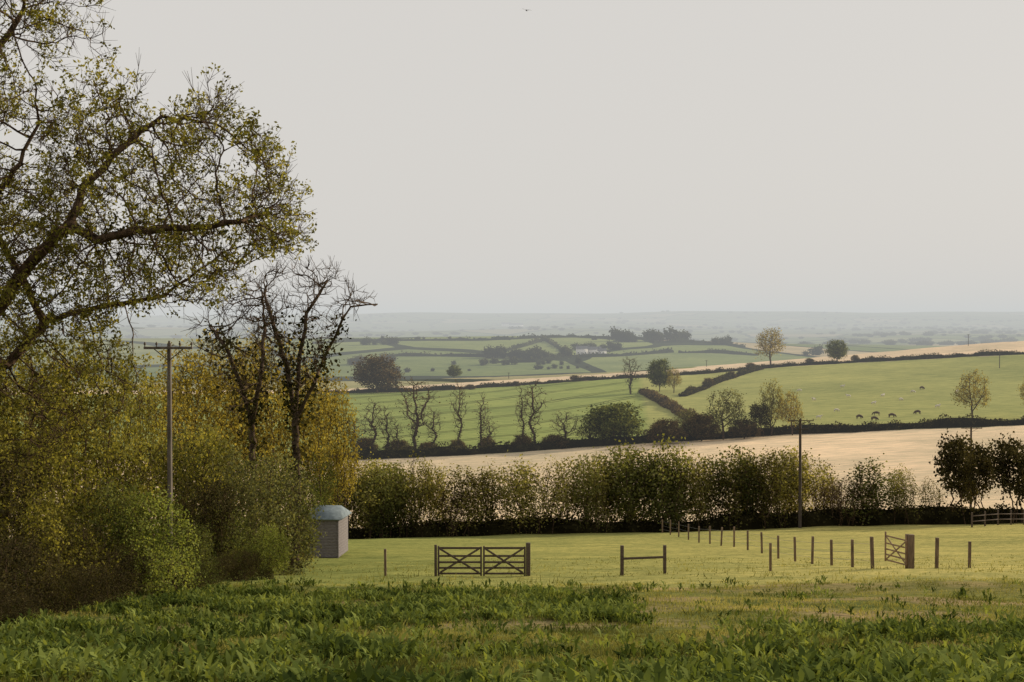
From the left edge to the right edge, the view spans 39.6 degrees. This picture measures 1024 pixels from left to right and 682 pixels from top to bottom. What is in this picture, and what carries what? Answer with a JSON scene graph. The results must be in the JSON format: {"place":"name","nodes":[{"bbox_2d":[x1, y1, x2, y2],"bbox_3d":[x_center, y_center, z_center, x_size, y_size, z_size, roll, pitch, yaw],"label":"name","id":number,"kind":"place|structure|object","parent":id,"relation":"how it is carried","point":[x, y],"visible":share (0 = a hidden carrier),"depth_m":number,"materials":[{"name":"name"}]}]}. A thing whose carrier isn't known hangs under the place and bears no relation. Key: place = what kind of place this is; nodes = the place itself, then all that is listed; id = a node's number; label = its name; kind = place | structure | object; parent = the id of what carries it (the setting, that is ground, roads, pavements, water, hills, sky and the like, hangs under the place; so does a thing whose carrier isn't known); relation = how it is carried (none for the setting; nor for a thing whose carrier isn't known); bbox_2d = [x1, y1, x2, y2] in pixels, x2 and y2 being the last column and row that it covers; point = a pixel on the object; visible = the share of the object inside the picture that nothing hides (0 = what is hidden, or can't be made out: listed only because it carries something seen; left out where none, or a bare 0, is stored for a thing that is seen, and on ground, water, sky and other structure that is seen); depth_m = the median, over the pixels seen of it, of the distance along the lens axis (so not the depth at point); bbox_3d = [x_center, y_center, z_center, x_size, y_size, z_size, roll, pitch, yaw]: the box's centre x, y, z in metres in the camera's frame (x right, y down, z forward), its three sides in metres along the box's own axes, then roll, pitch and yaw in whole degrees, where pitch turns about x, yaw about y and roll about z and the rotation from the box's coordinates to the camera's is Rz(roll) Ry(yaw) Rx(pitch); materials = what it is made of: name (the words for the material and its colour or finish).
{"place":"outdoors","nodes":[
{"label":"outdoors","id":0,"kind":"place"},
{"bbox_2d":[0,311,1023,681],"bbox_3d":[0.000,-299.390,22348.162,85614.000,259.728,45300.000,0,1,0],"label":"ground","id":1,"kind":"structure","parent":0,"point":[916,451],"depth_m":363.35,"materials":[{"name":"green plant"}]},
{"bbox_2d":[0,589,42,626],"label":"dark bush","id":2,"kind":"object","parent":1,"relation":"on","point":[24,612],"visible":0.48,"depth_m":29.03,"materials":[{"name":"green plant"}]},
{"bbox_2d":[0,525,46,626],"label":"dark bush","id":3,"kind":"object","parent":1,"relation":"on","point":[10,572],"visible":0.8,"depth_m":30.07,"materials":[{"name":"green plant"}]},
{"bbox_2d":[0,352,47,524],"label":"hawthorn tree","id":4,"kind":"object","parent":1,"relation":"on","point":[21,422],"visible":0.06,"depth_m":50.00,"materials":[{"name":"green plant"}]},
{"bbox_2d":[0,437,55,585],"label":"dark bush","id":5,"kind":"object","parent":1,"relation":"on","point":[11,478],"visible":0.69,"depth_m":37.06,"materials":[{"name":"green plant"}]},
{"bbox_2d":[0,527,67,612],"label":"dark bush","id":6,"kind":"object","parent":1,"relation":"on","point":[36,546],"visible":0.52,"depth_m":33.23,"materials":[{"name":"green plant"}]},
{"bbox_2d":[0,310,93,577],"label":"hawthorn tree","id":7,"kind":"object","parent":1,"relation":"on","point":[26,357],"visible":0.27,"depth_m":44.92,"materials":[{"name":"green plant"}]},
{"bbox_2d":[2,348,101,521],"bbox_3d":[-18.206,4.664,54.172,5.301,9.171,3.894,0,1,-1],"label":"hawthorn tree","id":8,"kind":"object","parent":1,"relation":"on","point":[56,415],"visible":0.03,"depth_m":53.98,"materials":[{"name":"green plant"}]},
{"bbox_2d":[0,422,111,598],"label":"dark bush","id":9,"kind":"object","parent":1,"relation":"on","point":[67,464],"visible":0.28,"depth_m":41.93,"materials":[{"name":"green plant"}]},
{"bbox_2d":[0,476,123,607],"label":"dark bush","id":10,"kind":"object","parent":1,"relation":"on","point":[31,518],"visible":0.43,"depth_m":37.25,"materials":[{"name":"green plant"}]},
{"bbox_2d":[22,563,108,614],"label":"dark bush","id":11,"kind":"object","parent":1,"relation":"on","point":[65,599],"visible":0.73,"depth_m":34.05,"materials":[{"name":"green plant"}]},
{"bbox_2d":[16,513,146,604],"bbox_3d":[-11.611,5.893,38.071,3.635,2.667,2.568,0,1,-4],"label":"dark bush","id":12,"kind":"object","parent":1,"relation":"on","point":[120,567],"visible":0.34,"depth_m":37.85,"materials":[{"name":"green plant"}]},
{"bbox_2d":[24,323,147,548],"bbox_3d":[-13.838,3.672,46.185,3.891,8.806,4.190,0,1,-14],"label":"hawthorn tree","id":13,"kind":"object","parent":1,"relation":"on","point":[107,450],"visible":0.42,"depth_m":45.83,"materials":[{"name":"green plant"}]},
{"bbox_2d":[15,410,156,580],"bbox_3d":[-14.916,5.535,49.709,5.014,6.336,7.993,-1,1,-28],"label":"green bush","id":14,"kind":"object","parent":1,"relation":"on","point":[133,461],"visible":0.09,"depth_m":49.98,"materials":[{"name":"green plant"}]},
{"bbox_2d":[67,557,130,610],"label":"dark bush","id":15,"kind":"object","parent":1,"relation":"on","point":[103,595],"visible":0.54,"depth_m":36.96,"materials":[{"name":"green plant"}]},
{"bbox_2d":[57,473,156,584],"bbox_3d":[-11.850,5.783,42.463,2.912,3.713,3.910,0,1,8],"label":"green bush","id":16,"kind":"object","parent":1,"relation":"on","point":[112,497],"visible":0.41,"depth_m":42.02,"materials":[{"name":"green plant"}]},
{"bbox_2d":[96,540,154,599],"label":"dark bush","id":17,"kind":"object","parent":1,"relation":"on","point":[128,558],"visible":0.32,"depth_m":40.17,"materials":[{"name":"green plant"}]},
{"bbox_2d":[93,346,166,553],"bbox_3d":[-14.114,4.524,52.006,3.115,8.677,3.354,1,1,31],"label":"hawthorn tree","id":18,"kind":"object","parent":1,"relation":"on","point":[138,425],"visible":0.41,"depth_m":51.90,"materials":[{"name":"green plant"}]},
{"bbox_2d":[93,483,205,598],"bbox_3d":[-10.338,5.998,41.525,3.070,3.540,4.377,-1,1,-40],"label":"elder bush","id":19,"kind":"object","parent":1,"relation":"on","point":[163,539],"visible":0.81,"depth_m":41.50,"materials":[{"name":"green plant"}]},
{"bbox_2d":[0,0,318,468],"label":"spring tree","id":20,"kind":"object","parent":1,"relation":"on","point":[38,253],"visible":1,"depth_m":34.99,"materials":[{"name":"green plant"}]},
{"bbox_2d":[111,365,211,547],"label":"golden tree","id":21,"kind":"object","parent":1,"relation":"on","point":[163,413],"visible":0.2,"depth_m":71.87,"materials":[{"name":"yellow plant"}]},
{"bbox_2d":[83,421,249,576],"bbox_3d":[-14.473,6.077,54.275,7.886,6.251,4.947,0,1,10],"label":"green bush","id":22,"kind":"object","parent":1,"relation":"on","point":[213,442],"visible":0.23,"depth_m":54.24,"materials":[{"name":"green plant"}]},
{"bbox_2d":[144,341,192,585],"bbox_3d":[-10.606,4.013,44.031,1.500,8.044,0.270,0,1,0],"label":"utility pole","id":23,"kind":"object","parent":1,"relation":"on","point":[169,417],"visible":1,"depth_m":43.99,"materials":[{"name":"brown wood"}]},
{"bbox_2d":[139,557,208,590],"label":"bramble","id":24,"kind":"object","parent":1,"relation":"on","point":[200,584],"visible":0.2,"depth_m":43.00,"materials":[{"name":"green plant"}]},
{"bbox_2d":[133,334,236,514],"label":"golden tree","id":25,"kind":"object","parent":1,"relation":"on","point":[197,396],"visible":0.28,"depth_m":75.36,"materials":[{"name":"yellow plant"}]},
{"bbox_2d":[156,521,229,587],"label":"elder bush","id":26,"kind":"object","parent":1,"relation":"on","point":[205,545],"visible":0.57,"depth_m":44.27,"materials":[{"name":"green plant"}]},
{"bbox_2d":[136,416,258,571],"bbox_3d":[-12.634,6.203,56.229,4.928,6.508,4.674,-1,1,-31],"label":"green bush","id":27,"kind":"object","parent":1,"relation":"on","point":[229,468],"visible":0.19,"depth_m":55.65,"materials":[{"name":"green plant"}]},
{"bbox_2d":[151,473,248,571],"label":"dark bush","id":28,"kind":"object","parent":1,"relation":"on","point":[211,511],"visible":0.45,"depth_m":51.58,"materials":[{"name":"green plant"}]},
{"bbox_2d":[189,555,239,584],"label":"bramble","id":29,"kind":"object","parent":1,"relation":"on","point":[225,564],"visible":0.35,"depth_m":47.02,"materials":[{"name":"green plant"}]},
{"bbox_2d":[174,432,277,556],"bbox_3d":[-12.329,6.904,60.156,5.160,6.056,4.894,0,1,6],"label":"green bush","id":30,"kind":"object","parent":1,"relation":"on","point":[245,469],"visible":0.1,"depth_m":60.20,"materials":[{"name":"green plant"}]},
{"bbox_2d":[191,499,261,579],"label":"bush","id":31,"kind":"object","parent":1,"relation":"on","point":[237,538],"visible":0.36,"depth_m":52.67,"materials":[{"name":"green plant"}]},
{"bbox_2d":[166,328,291,502],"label":"golden tree","id":32,"kind":"object","parent":1,"relation":"on","point":[210,362],"visible":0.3,"depth_m":77.77,"materials":[{"name":"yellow plant"}]},
{"bbox_2d":[186,327,291,516],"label":"golden tree","id":33,"kind":"object","parent":1,"relation":"on","point":[275,399],"visible":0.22,"depth_m":79.86,"materials":[{"name":"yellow plant"}]},
{"bbox_2d":[183,270,296,566],"bbox_3d":[-12.229,4.197,64.134,4.463,14.605,6.918,0,1,0],"label":"bare ivy tree","id":34,"kind":"object","parent":1,"relation":"on","point":[245,386],"visible":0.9,"depth_m":63.50,"materials":[{"name":"brown plant"}]},
{"bbox_2d":[219,547,264,581],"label":"bramble","id":35,"kind":"object","parent":1,"relation":"on","point":[246,562],"visible":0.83,"depth_m":49.98,"materials":[{"name":"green plant"}]},
{"bbox_2d":[231,523,291,579],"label":"elder bush","id":36,"kind":"object","parent":1,"relation":"on","point":[269,538],"visible":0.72,"depth_m":51.98,"materials":[{"name":"green plant"}]},
{"bbox_2d":[252,553,279,579],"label":"bramble","id":37,"kind":"object","parent":1,"relation":"on","point":[266,573],"visible":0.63,"depth_m":51.88,"materials":[{"name":"green plant"}]},
{"bbox_2d":[212,446,326,574],"bbox_3d":[-9.830,6.855,57.151,4.802,5.340,4.554,0,1,-7],"label":"green bush","id":38,"kind":"object","parent":1,"relation":"on","point":[272,514],"visible":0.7,"depth_m":56.51,"materials":[{"name":"green plant"}]},
{"bbox_2d":[220,322,334,550],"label":"golden tree","id":39,"kind":"object","parent":1,"relation":"on","point":[280,382],"visible":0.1,"depth_m":85.66,"materials":[{"name":"yellow plant"}]},
{"bbox_2d":[243,457,325,567],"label":"green bush","id":40,"kind":"object","parent":1,"relation":"on","point":[315,506],"visible":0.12,"depth_m":66.96,"materials":[{"name":"green plant"}]},
{"bbox_2d":[218,254,377,567],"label":"bare ivy tree","id":41,"kind":"object","parent":1,"relation":"on","point":[296,409],"visible":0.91,"depth_m":65.99,"materials":[{"name":"brown plant"}]},
{"bbox_2d":[257,358,338,548],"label":"golden tree","id":42,"kind":"object","parent":1,"relation":"on","point":[317,444],"visible":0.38,"depth_m":83.84,"materials":[{"name":"yellow plant"}]},
{"bbox_2d":[300,447,341,521],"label":"green bush","id":43,"kind":"object","parent":1,"relation":"on","point":[326,482],"visible":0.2,"depth_m":86.11,"materials":[{"name":"green plant"}]},
{"bbox_2d":[282,351,369,504],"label":"golden tree","id":44,"kind":"object","parent":1,"relation":"on","point":[333,405],"visible":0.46,"depth_m":88.39,"materials":[{"name":"yellow plant"}]},
{"bbox_2d":[305,505,351,557],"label":"garden shed","id":45,"kind":"structure","parent":1,"relation":"on","point":[334,525],"depth_m":76.20,"materials":[{"name":"stone"}]},
{"bbox_2d":[310,377,362,507],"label":"golden tree","id":46,"kind":"object","parent":1,"relation":"on","point":[349,454],"visible":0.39,"depth_m":90.24,"materials":[{"name":"yellow plant"}]},
{"bbox_2d":[343,416,371,450],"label":"bare tree","id":47,"kind":"object","parent":1,"relation":"on","point":[358,434],"visible":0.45,"depth_m":294.30,"materials":[{"name":"grey plant"}]},
{"bbox_2d":[352,436,380,451],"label":"bush","id":48,"kind":"object","parent":1,"relation":"on","point":[365,440],"visible":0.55,"depth_m":299.17,"materials":[{"name":"green plant"}]},
{"bbox_2d":[358,398,384,450],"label":"bare tree","id":49,"kind":"object","parent":1,"relation":"on","point":[372,427],"visible":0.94,"depth_m":297.79,"materials":[{"name":"grey plant"}]},
{"bbox_2d":[347,353,404,392],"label":"copper tree","id":50,"kind":"object","parent":1,"relation":"on","point":[365,373],"visible":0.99,"depth_m":519.13,"materials":[{"name":"grey plant"}]},
{"bbox_2d":[375,405,394,449],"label":"bare tree","id":51,"kind":"object","parent":1,"relation":"on","point":[388,434],"visible":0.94,"depth_m":295.32,"materials":[{"name":"grey plant"}]},
{"bbox_2d":[387,419,404,449],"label":"bare tree","id":52,"kind":"object","parent":1,"relation":"on","point":[397,436],"visible":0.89,"depth_m":294.62,"materials":[{"name":"grey plant"}]},
{"bbox_2d":[382,439,410,449],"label":"bush","id":53,"kind":"object","parent":1,"relation":"on","point":[402,443],"visible":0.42,"depth_m":298.90,"materials":[{"name":"green plant"}]},
{"bbox_2d":[393,377,440,449],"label":"bare tree","id":54,"kind":"object","parent":1,"relation":"on","point":[418,417],"visible":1,"depth_m":297.73,"materials":[{"name":"grey plant"}]},
{"bbox_2d":[422,407,441,446],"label":"bare tree","id":55,"kind":"object","parent":1,"relation":"on","point":[433,430],"visible":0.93,"depth_m":297.03,"materials":[{"name":"grey plant"}]},
{"bbox_2d":[385,350,484,356],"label":"distant hedge","id":56,"kind":"object","parent":1,"relation":"on","point":[441,354],"visible":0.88,"depth_m":1326.94,"materials":[{"name":"green plant"}]},
{"bbox_2d":[446,364,462,376],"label":"round tree","id":57,"kind":"object","parent":1,"relation":"on","point":[454,370],"visible":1,"depth_m":692.30,"materials":[{"name":"green plant"}]},
{"bbox_2d":[446,379,469,447],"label":"bare tree","id":58,"kind":"object","parent":1,"relation":"on","point":[460,418],"visible":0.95,"depth_m":297.11,"materials":[{"name":"grey plant"}]},
{"bbox_2d":[434,543,529,575],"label":"field gate","id":59,"kind":"structure","parent":1,"relation":"on","point":[526,561],"depth_m":54.13,"materials":[{"name":"brown wood"}]},
{"bbox_2d":[474,392,489,447],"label":"bare tree","id":60,"kind":"object","parent":1,"relation":"on","point":[481,424],"visible":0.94,"depth_m":296.68,"materials":[{"name":"grey plant"}]},
{"bbox_2d":[480,418,498,445],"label":"bare tree","id":61,"kind":"object","parent":1,"relation":"on","point":[488,436],"visible":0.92,"depth_m":295.51,"materials":[{"name":"grey plant"}]},
{"bbox_2d":[368,333,645,340],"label":"distant hedge","id":62,"kind":"object","parent":1,"relation":"on","point":[531,336],"visible":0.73,"depth_m":1628.04,"materials":[{"name":"green plant"}]},
{"bbox_2d":[0,574,1023,681],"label":"weed plants","id":63,"kind":"object","parent":1,"relation":"on","point":[736,663],"visible":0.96,"depth_m":20.25,"materials":[{"name":"green plant"}]},
{"bbox_2d":[485,335,547,357],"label":"distant hedge","id":64,"kind":"object","parent":1,"relation":"on","point":[529,342],"visible":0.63,"depth_m":1508.51,"materials":[{"name":"green plant"}]},
{"bbox_2d":[513,385,529,443],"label":"bare tree","id":65,"kind":"object","parent":1,"relation":"on","point":[522,425],"visible":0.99,"depth_m":296.54,"materials":[{"name":"grey plant"}]},
{"bbox_2d":[511,434,532,444],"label":"bush","id":66,"kind":"object","parent":1,"relation":"on","point":[526,439],"visible":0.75,"depth_m":296.43,"materials":[{"name":"green plant"}]},
{"bbox_2d":[519,380,548,443],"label":"bare tree","id":67,"kind":"object","parent":1,"relation":"on","point":[534,435],"visible":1,"depth_m":295.37,"materials":[{"name":"grey plant"}]},
{"bbox_2d":[60,310,1023,371],"bbox_3d":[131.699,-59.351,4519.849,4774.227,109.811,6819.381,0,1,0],"label":"distant trees","id":68,"kind":"object","parent":1,"relation":"on","point":[650,335],"visible":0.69,"depth_m":2714.10,"materials":[{"name":"green plant"}]},
{"bbox_2d":[542,433,568,447],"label":"bush","id":69,"kind":"object","parent":1,"relation":"on","point":[554,437],"visible":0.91,"depth_m":296.94,"materials":[{"name":"green plant"}]},
{"bbox_2d":[549,411,582,438],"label":"bare tree","id":70,"kind":"object","parent":1,"relation":"on","point":[566,433],"visible":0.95,"depth_m":299.74,"materials":[{"name":"grey plant"}]},
{"bbox_2d":[489,347,673,362],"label":"distant hedge","id":71,"kind":"object","parent":1,"relation":"on","point":[583,355],"visible":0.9,"depth_m":1338.23,"materials":[{"name":"green plant"}]},
{"bbox_2d":[574,416,609,438],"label":"spring tree","id":72,"kind":"object","parent":1,"relation":"on","point":[585,432],"visible":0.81,"depth_m":300.18,"materials":[{"name":"green plant"}]},
{"bbox_2d":[577,400,645,440],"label":"round tree","id":73,"kind":"object","parent":1,"relation":"on","point":[611,422],"visible":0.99,"depth_m":298.10,"materials":[{"name":"green plant"}]},
{"bbox_2d":[622,357,641,393],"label":"bare tree","id":74,"kind":"object","parent":1,"relation":"on","point":[630,380],"visible":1,"depth_m":488.39,"materials":[{"name":"grey plant"}]},
{"bbox_2d":[620,545,665,575],"bbox_3d":[5.000,8.430,54.141,1.749,1.311,0.155,0,1,0],"label":"wooden rail fence","id":75,"kind":"object","parent":1,"relation":"on","point":[622,558],"visible":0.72,"depth_m":54.08,"materials":[{"name":"brown wood"}]},
{"bbox_2d":[645,356,671,391],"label":"green tree","id":76,"kind":"object","parent":1,"relation":"on","point":[658,369],"visible":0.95,"depth_m":494.27,"materials":[{"name":"green plant"}]},
{"bbox_2d":[307,413,1023,459],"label":"field hedge","id":77,"kind":"object","parent":1,"relation":"on","point":[493,448],"visible":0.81,"depth_m":299.61,"materials":[{"name":"green plant"}]},
{"bbox_2d":[308,428,1023,538],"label":"boundary hedge","id":78,"kind":"object","parent":1,"relation":"on","point":[384,494],"visible":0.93,"depth_m":128.45,"materials":[{"name":"green plant"}]},
{"bbox_2d":[644,418,687,442],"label":"bush","id":79,"kind":"object","parent":1,"relation":"on","point":[659,427],"visible":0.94,"depth_m":293.35,"materials":[{"name":"green plant"}]},
{"bbox_2d":[637,387,697,420],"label":"field hedge","id":80,"kind":"object","parent":1,"relation":"on","point":[666,402],"visible":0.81,"depth_m":429.32,"materials":[{"name":"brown plant"}]},
{"bbox_2d":[316,349,1023,393],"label":"field hedge","id":81,"kind":"object","parent":1,"relation":"on","point":[786,364],"visible":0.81,"depth_m":586.25,"materials":[{"name":"green plant"}]},
{"bbox_2d":[666,367,681,392],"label":"spring tree","id":82,"kind":"object","parent":1,"relation":"on","point":[673,380],"visible":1,"depth_m":485.23,"materials":[{"name":"green plant"}]},
{"bbox_2d":[673,409,699,440],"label":"bush","id":83,"kind":"object","parent":1,"relation":"on","point":[685,417],"visible":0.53,"depth_m":299.70,"materials":[{"name":"green plant"}]},
{"bbox_2d":[652,337,745,346],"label":"distant hedge","id":84,"kind":"object","parent":1,"relation":"on","point":[677,340],"visible":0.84,"depth_m":1654.55,"materials":[{"name":"green plant"}]},
{"bbox_2d":[679,412,723,440],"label":"bush","id":85,"kind":"object","parent":1,"relation":"on","point":[704,428],"visible":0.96,"depth_m":297.32,"materials":[{"name":"green plant"}]},
{"bbox_2d":[678,348,757,355],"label":"distant hedge","id":86,"kind":"object","parent":1,"relation":"on","point":[725,351],"visible":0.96,"depth_m":1444.99,"materials":[{"name":"green plant"}]},
{"bbox_2d":[678,365,764,396],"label":"field hedge","id":87,"kind":"object","parent":1,"relation":"on","point":[691,390],"visible":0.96,"depth_m":525.01,"materials":[{"name":"green plant"}]},
{"bbox_2d":[702,387,749,439],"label":"spring tree","id":88,"kind":"object","parent":1,"relation":"on","point":[721,412],"visible":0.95,"depth_m":298.96,"materials":[{"name":"green plant"}]},
{"bbox_2d":[727,418,762,438],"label":"bush","id":89,"kind":"object","parent":1,"relation":"on","point":[747,429],"visible":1,"depth_m":297.36,"materials":[{"name":"green plant"}]},
{"bbox_2d":[746,401,774,436],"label":"ivy bush","id":90,"kind":"object","parent":1,"relation":"on","point":[755,410],"visible":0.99,"depth_m":300.18,"materials":[{"name":"green plant"}]},
{"bbox_2d":[662,520,873,568],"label":"post and wire fence","id":91,"kind":"object","parent":1,"relation":"on","point":[812,542],"visible":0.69,"depth_m":66.78,"materials":[{"name":"brown wood"}]},
{"bbox_2d":[752,327,785,363],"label":"oak tree","id":92,"kind":"object","parent":1,"relation":"on","point":[772,338],"visible":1,"depth_m":640.38,"materials":[{"name":"green plant"}]},
{"bbox_2d":[757,378,785,435],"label":"spring tree","id":93,"kind":"object","parent":1,"relation":"on","point":[771,400],"visible":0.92,"depth_m":300.71,"materials":[{"name":"green plant"}]},
{"bbox_2d":[776,389,803,434],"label":"spring tree","id":94,"kind":"object","parent":1,"relation":"on","point":[787,409],"visible":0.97,"depth_m":298.31,"materials":[{"name":"green plant"}]},
{"bbox_2d":[788,418,813,527],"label":"utility pole","id":95,"kind":"object","parent":1,"relation":"on","point":[800,420],"visible":0.98,"depth_m":126.12,"materials":[{"name":"brown wood"}]},
{"bbox_2d":[825,339,849,359],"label":"round tree","id":96,"kind":"object","parent":1,"relation":"on","point":[837,350],"visible":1,"depth_m":631.86,"materials":[{"name":"green plant"}]},
{"bbox_2d":[905,534,914,568],"bbox_3d":[15.195,8.124,54.333,0.207,1.520,0.570,0,1,0],"label":"gate post","id":97,"kind":"object","parent":1,"relation":"on","point":[910,549],"visible":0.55,"depth_m":54.05,"materials":[{"name":"brown wood"}]},
{"bbox_2d":[885,531,906,566],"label":"wicket gate","id":98,"kind":"structure","parent":97,"relation":"attached to","point":[898,552],"depth_m":54.79,"materials":[{"name":"brown wood"}]},
{"bbox_2d":[950,369,991,417],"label":"spring tree","id":99,"kind":"object","parent":1,"relation":"on","point":[984,396],"visible":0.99,"depth_m":323.95,"materials":[{"name":"green plant"}]},
{"bbox_2d":[971,510,1023,526],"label":"field fence","id":100,"kind":"object","parent":1,"relation":"on","point":[997,519],"visible":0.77,"depth_m":120.21,"materials":[{"name":"brown wood"}]},
{"bbox_2d":[0,0,1023,315],"label":"sky","id":101,"kind":"structure","parent":0,"point":[457,156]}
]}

